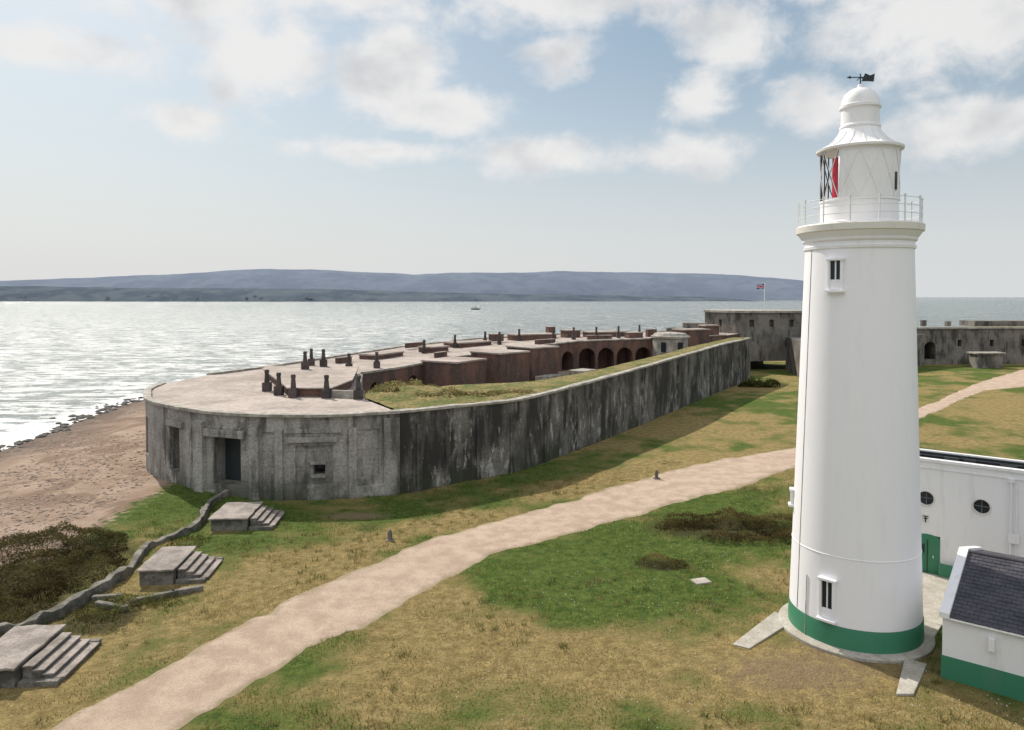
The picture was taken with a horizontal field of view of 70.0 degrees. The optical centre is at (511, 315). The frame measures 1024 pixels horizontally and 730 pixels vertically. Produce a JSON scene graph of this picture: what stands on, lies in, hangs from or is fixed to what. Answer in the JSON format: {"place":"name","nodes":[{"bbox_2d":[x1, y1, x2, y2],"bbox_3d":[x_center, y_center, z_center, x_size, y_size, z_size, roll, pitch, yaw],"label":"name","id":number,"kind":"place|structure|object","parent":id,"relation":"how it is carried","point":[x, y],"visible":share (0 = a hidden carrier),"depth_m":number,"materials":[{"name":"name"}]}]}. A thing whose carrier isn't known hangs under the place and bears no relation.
{"place":"outdoors","nodes":[
{"label":"outdoors","id":0,"kind":"place"},
{"bbox_2d":[0,269,803,301],"bbox_3d":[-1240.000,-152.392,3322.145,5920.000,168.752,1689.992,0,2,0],"label":"island hills","id":1,"kind":"structure","parent":0,"point":[279,285],"depth_m":3429.04,"materials":[{"name":"blue"}]},
{"bbox_2d":[0,326,1023,729],"bbox_3d":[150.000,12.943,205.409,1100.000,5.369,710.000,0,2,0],"label":"ground","id":2,"kind":"structure","parent":0,"point":[740,420],"depth_m":38.50,"materials":[{"name":"green plant"}]},
{"bbox_2d":[0,624,101,687],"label":"step platform","id":3,"kind":"structure","parent":2,"relation":"on","point":[41,655],"depth_m":31.49,"materials":[{"name":"concrete"}]},
{"bbox_2d":[0,521,129,623],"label":"heather scrub","id":4,"kind":"object","parent":2,"relation":"on","point":[52,533],"visible":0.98,"depth_m":42.64,"materials":[{"name":"shrub foliage"},{"name":"woody twigs"}]},
{"bbox_2d":[0,396,142,452],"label":"shoreline rocks","id":5,"kind":"object","parent":2,"relation":"on","point":[108,408],"visible":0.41,"depth_m":100.25,"materials":[{"name":"grey stone"}]},
{"bbox_2d":[0,411,153,546],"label":"beach pebbles","id":6,"kind":"object","parent":2,"relation":"on","point":[60,482],"visible":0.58,"depth_m":65.23,"materials":[{"name":"beige gravel"}]},
{"bbox_2d":[0,489,229,634],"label":"ruined terrace wall","id":7,"kind":"structure","parent":2,"relation":"on","point":[107,583],"depth_m":40.38,"materials":[{"name":"stone"}]},
{"bbox_2d":[72,534,210,622],"bbox_3d":[-20.281,14.844,37.661,5.928,0.758,22.531,0,2,5],"label":"marram scrub","id":8,"kind":"object","parent":2,"relation":"on","point":[161,599],"visible":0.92,"depth_m":37.93,"materials":[{"name":"green plant"}]},
{"bbox_2d":[92,585,202,611],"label":"fallen kerb stones","id":9,"kind":"object","parent":2,"relation":"on","point":[179,591],"visible":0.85,"depth_m":38.62,"materials":[{"name":"grey stone"}]},
{"bbox_2d":[136,546,222,585],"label":"step platform","id":10,"kind":"structure","parent":2,"relation":"on","point":[172,565],"depth_m":41.53,"materials":[{"name":"concrete"}]},
{"bbox_2d":[208,502,284,530],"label":"step platform","id":11,"kind":"structure","parent":2,"relation":"on","point":[234,516],"depth_m":50.87,"materials":[{"name":"concrete"}]},
{"bbox_2d":[386,529,393,541],"bbox_3d":[-8.000,14.426,47.894,0.510,0.850,0.510,0,2,-11],"label":"stone marker post","id":12,"kind":"object","parent":2,"relation":"on","point":[389,538],"visible":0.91,"depth_m":47.77,"materials":[{"name":"grey stone"}]},
{"bbox_2d":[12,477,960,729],"bbox_3d":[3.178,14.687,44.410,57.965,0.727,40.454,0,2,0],"label":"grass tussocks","id":13,"kind":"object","parent":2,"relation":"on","point":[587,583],"depth_m":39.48,"materials":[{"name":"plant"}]},
{"bbox_2d":[143,309,1023,500],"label":"coastal fort","id":14,"kind":"structure","parent":2,"relation":"on","point":[409,417],"depth_m":71.61,"materials":[{"name":"concrete"}]},
{"bbox_2d":[661,342,682,351],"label":"turret windows","id":15,"kind":"structure","parent":14,"relation":"in","point":[663,344],"depth_m":135.56,"materials":[{"name":"black glass"}]},
{"bbox_2d":[757,283,764,309],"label":"flagpole","id":16,"kind":"object","parent":14,"relation":"on","point":[760,286],"visible":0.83,"depth_m":167.87,"materials":[{"name":"metal"}]},
{"bbox_2d":[653,470,659,479],"bbox_3d":[12.700,13.975,64.188,0.510,0.900,0.510,0,2,-11],"label":"stone marker post","id":17,"kind":"object","parent":2,"relation":"on","point":[656,477],"visible":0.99,"depth_m":64.05,"materials":[{"name":"grey stone"}]},
{"bbox_2d":[635,552,688,568],"bbox_3d":[8.978,14.547,43.670,3.350,0.929,1.726,0,2,0],"label":"bramble scrub","id":18,"kind":"object","parent":2,"relation":"on","point":[662,558],"visible":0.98,"depth_m":43.57,"materials":[{"name":"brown plant"}]},
{"bbox_2d":[690,577,711,584],"bbox_3d":[10.600,14.902,41.004,0.949,0.140,0.712,-1,2,-18],"label":"inspection cover","id":19,"kind":"object","parent":2,"relation":"on","point":[701,581],"visible":1,"depth_m":40.83,"materials":[{"name":"concrete"}]},
{"bbox_2d":[422,526,1020,729],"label":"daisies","id":20,"kind":"object","parent":2,"relation":"on","point":[686,645],"visible":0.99,"depth_m":31.95,"materials":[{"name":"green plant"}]},
{"bbox_2d":[654,506,792,543],"bbox_3d":[15.543,14.196,49.969,11.396,1.435,6.890,0,2,0],"label":"bramble scrub","id":21,"kind":"object","parent":2,"relation":"on","point":[761,518],"visible":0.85,"depth_m":50.50,"materials":[{"name":"brown plant"}]},
{"bbox_2d":[737,376,780,387],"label":"gorse bush","id":22,"kind":"object","parent":2,"relation":"on","point":[759,382],"visible":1,"depth_m":129.22,"materials":[{"name":"green plant"}]},
{"bbox_2d":[733,572,948,695],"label":"concrete paving","id":23,"kind":"structure","parent":2,"relation":"on","point":[913,670],"depth_m":35.14,"materials":[{"name":"beige concrete"}]},
{"bbox_2d":[778,73,934,663],"bbox_3d":[16.500,1.960,34.963,6.840,26.850,6.840,0,2,0],"label":"lighthouse","id":24,"kind":"object","parent":2,"relation":"on","point":[856,546],"visible":0.99,"depth_m":32.91,"materials":[{"name":"paint"}]},
{"bbox_2d":[788,487,794,506],"bbox_3d":[13.861,8.934,36.071,0.420,0.870,0.500,1,2,19],"label":"side window frame","id":25,"kind":"structure","parent":24,"relation":"in","point":[791,504],"depth_m":35.91,"materials":[{"name":"white paint"}]},
{"bbox_2d":[816,575,837,624],"bbox_3d":[14.351,12.909,33.266,0.420,1.970,0.860,-1,2,-43],"label":"lower window frame","id":26,"kind":"structure","parent":24,"relation":"in","point":[826,615],"depth_m":33.20,"materials":[{"name":"white paint"}]},
{"bbox_2d":[822,580,831,608],"bbox_3d":[14.371,12.708,33.280,0.060,1.330,0.480,-1,2,-43],"label":"lower window glass","id":27,"kind":"structure","parent":24,"relation":"in","point":[824,583],"depth_m":33.28,"materials":[{"name":"black glass"}]},
{"bbox_2d":[824,258,845,292],"bbox_3d":[14.707,-1.845,33.208,0.420,1.570,0.840,-1,2,-43],"label":"upper window frame","id":28,"kind":"structure","parent":24,"relation":"in","point":[833,286],"depth_m":33.15,"materials":[{"name":"white paint"}]},
{"bbox_2d":[831,260,839,279],"bbox_3d":[14.727,-2.045,33.222,0.060,0.930,0.460,-1,2,-43],"label":"upper window glass","id":29,"kind":"structure","parent":24,"relation":"in","point":[832,262],"depth_m":33.24,"materials":[{"name":"black glass"}]},
{"bbox_2d":[920,461,1023,565],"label":"front wall","id":30,"kind":"structure","parent":2,"relation":"on","point":[954,523],"depth_m":40.91,"materials":[{"name":"white paint"}]},
{"bbox_2d":[922,514,928,521],"bbox_3d":[23.918,11.698,42.265,0.360,0.420,0.040,1,2,39],"label":"wall plaque","id":31,"kind":"object","parent":30,"relation":"attached to","point":[923,519],"depth_m":42.28,"materials":[{"name":"beige paint"}]},
{"bbox_2d":[921,534,952,577],"bbox_3d":[24.362,13.774,41.814,0.366,2.322,2.346,-1,2,-38],"label":"green door","id":32,"kind":"structure","parent":30,"relation":"attached to","point":[931,563],"depth_m":42.04,"materials":[{"name":"paint"}]},
{"bbox_2d":[920,492,989,512],"bbox_3d":[26.306,10.583,40.519,6.684,0.814,0.120,1,2,39],"label":"porthole glass","id":33,"kind":"object","parent":30,"relation":"attached to","point":[981,506],"visible":0.91,"depth_m":40.82,"materials":[{"name":"black glass"}]},
{"bbox_2d":[920,490,991,514],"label":"porthole frames","id":34,"kind":"structure","parent":30,"relation":"attached to","point":[932,494],"depth_m":40.72,"materials":[{"name":"beige paint"}]},
{"bbox_2d":[919,448,1023,480],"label":"parapet coping","id":35,"kind":"object","parent":30,"relation":"on","point":[983,466],"depth_m":41.01,"materials":[{"name":"white paint"}]},
{"bbox_2d":[1008,478,1018,555],"bbox_3d":[27.119,11.894,39.556,0.550,6.150,0.160,1,2,39],"label":"downpipe","id":36,"kind":"object","parent":30,"relation":"attached to","point":[1013,538],"visible":0.78,"depth_m":39.53,"materials":[{"name":"white metal"}]},
{"bbox_2d":[939,546,1023,701],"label":"slate roofed outbuilding","id":37,"kind":"structure","parent":2,"relation":"on","point":[981,612],"depth_m":30.33,"materials":[{"name":"white paint"}]},
{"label":"rear walls","id":38,"kind":"object","parent":2,"relation":"on","visible":0},
{"bbox_2d":[920,451,1023,468],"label":"gutter and pipework","id":39,"kind":"object","parent":38,"relation":"on","point":[985,461],"visible":0.23,"depth_m":41.42,"materials":[{"name":"metal"}]},
{"bbox_2d":[0,297,1023,449],"bbox_3d":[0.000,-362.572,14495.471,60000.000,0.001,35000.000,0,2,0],"label":"sea","id":40,"kind":"structure","parent":0,"point":[61,361],"depth_m":379.08,"materials":[{"name":"liquid"}]},
{"bbox_2d":[0,0,1023,296],"label":"sky","id":41,"kind":"structure","parent":0,"point":[138,137],"materials":[{"name":"blue"}]},
{"bbox_2d":[50,370,1023,729],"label":"gravel path","id":42,"kind":"structure","parent":0,"point":[196,682],"depth_m":39.57,"materials":[{"name":"beige gravel"}]}
]}

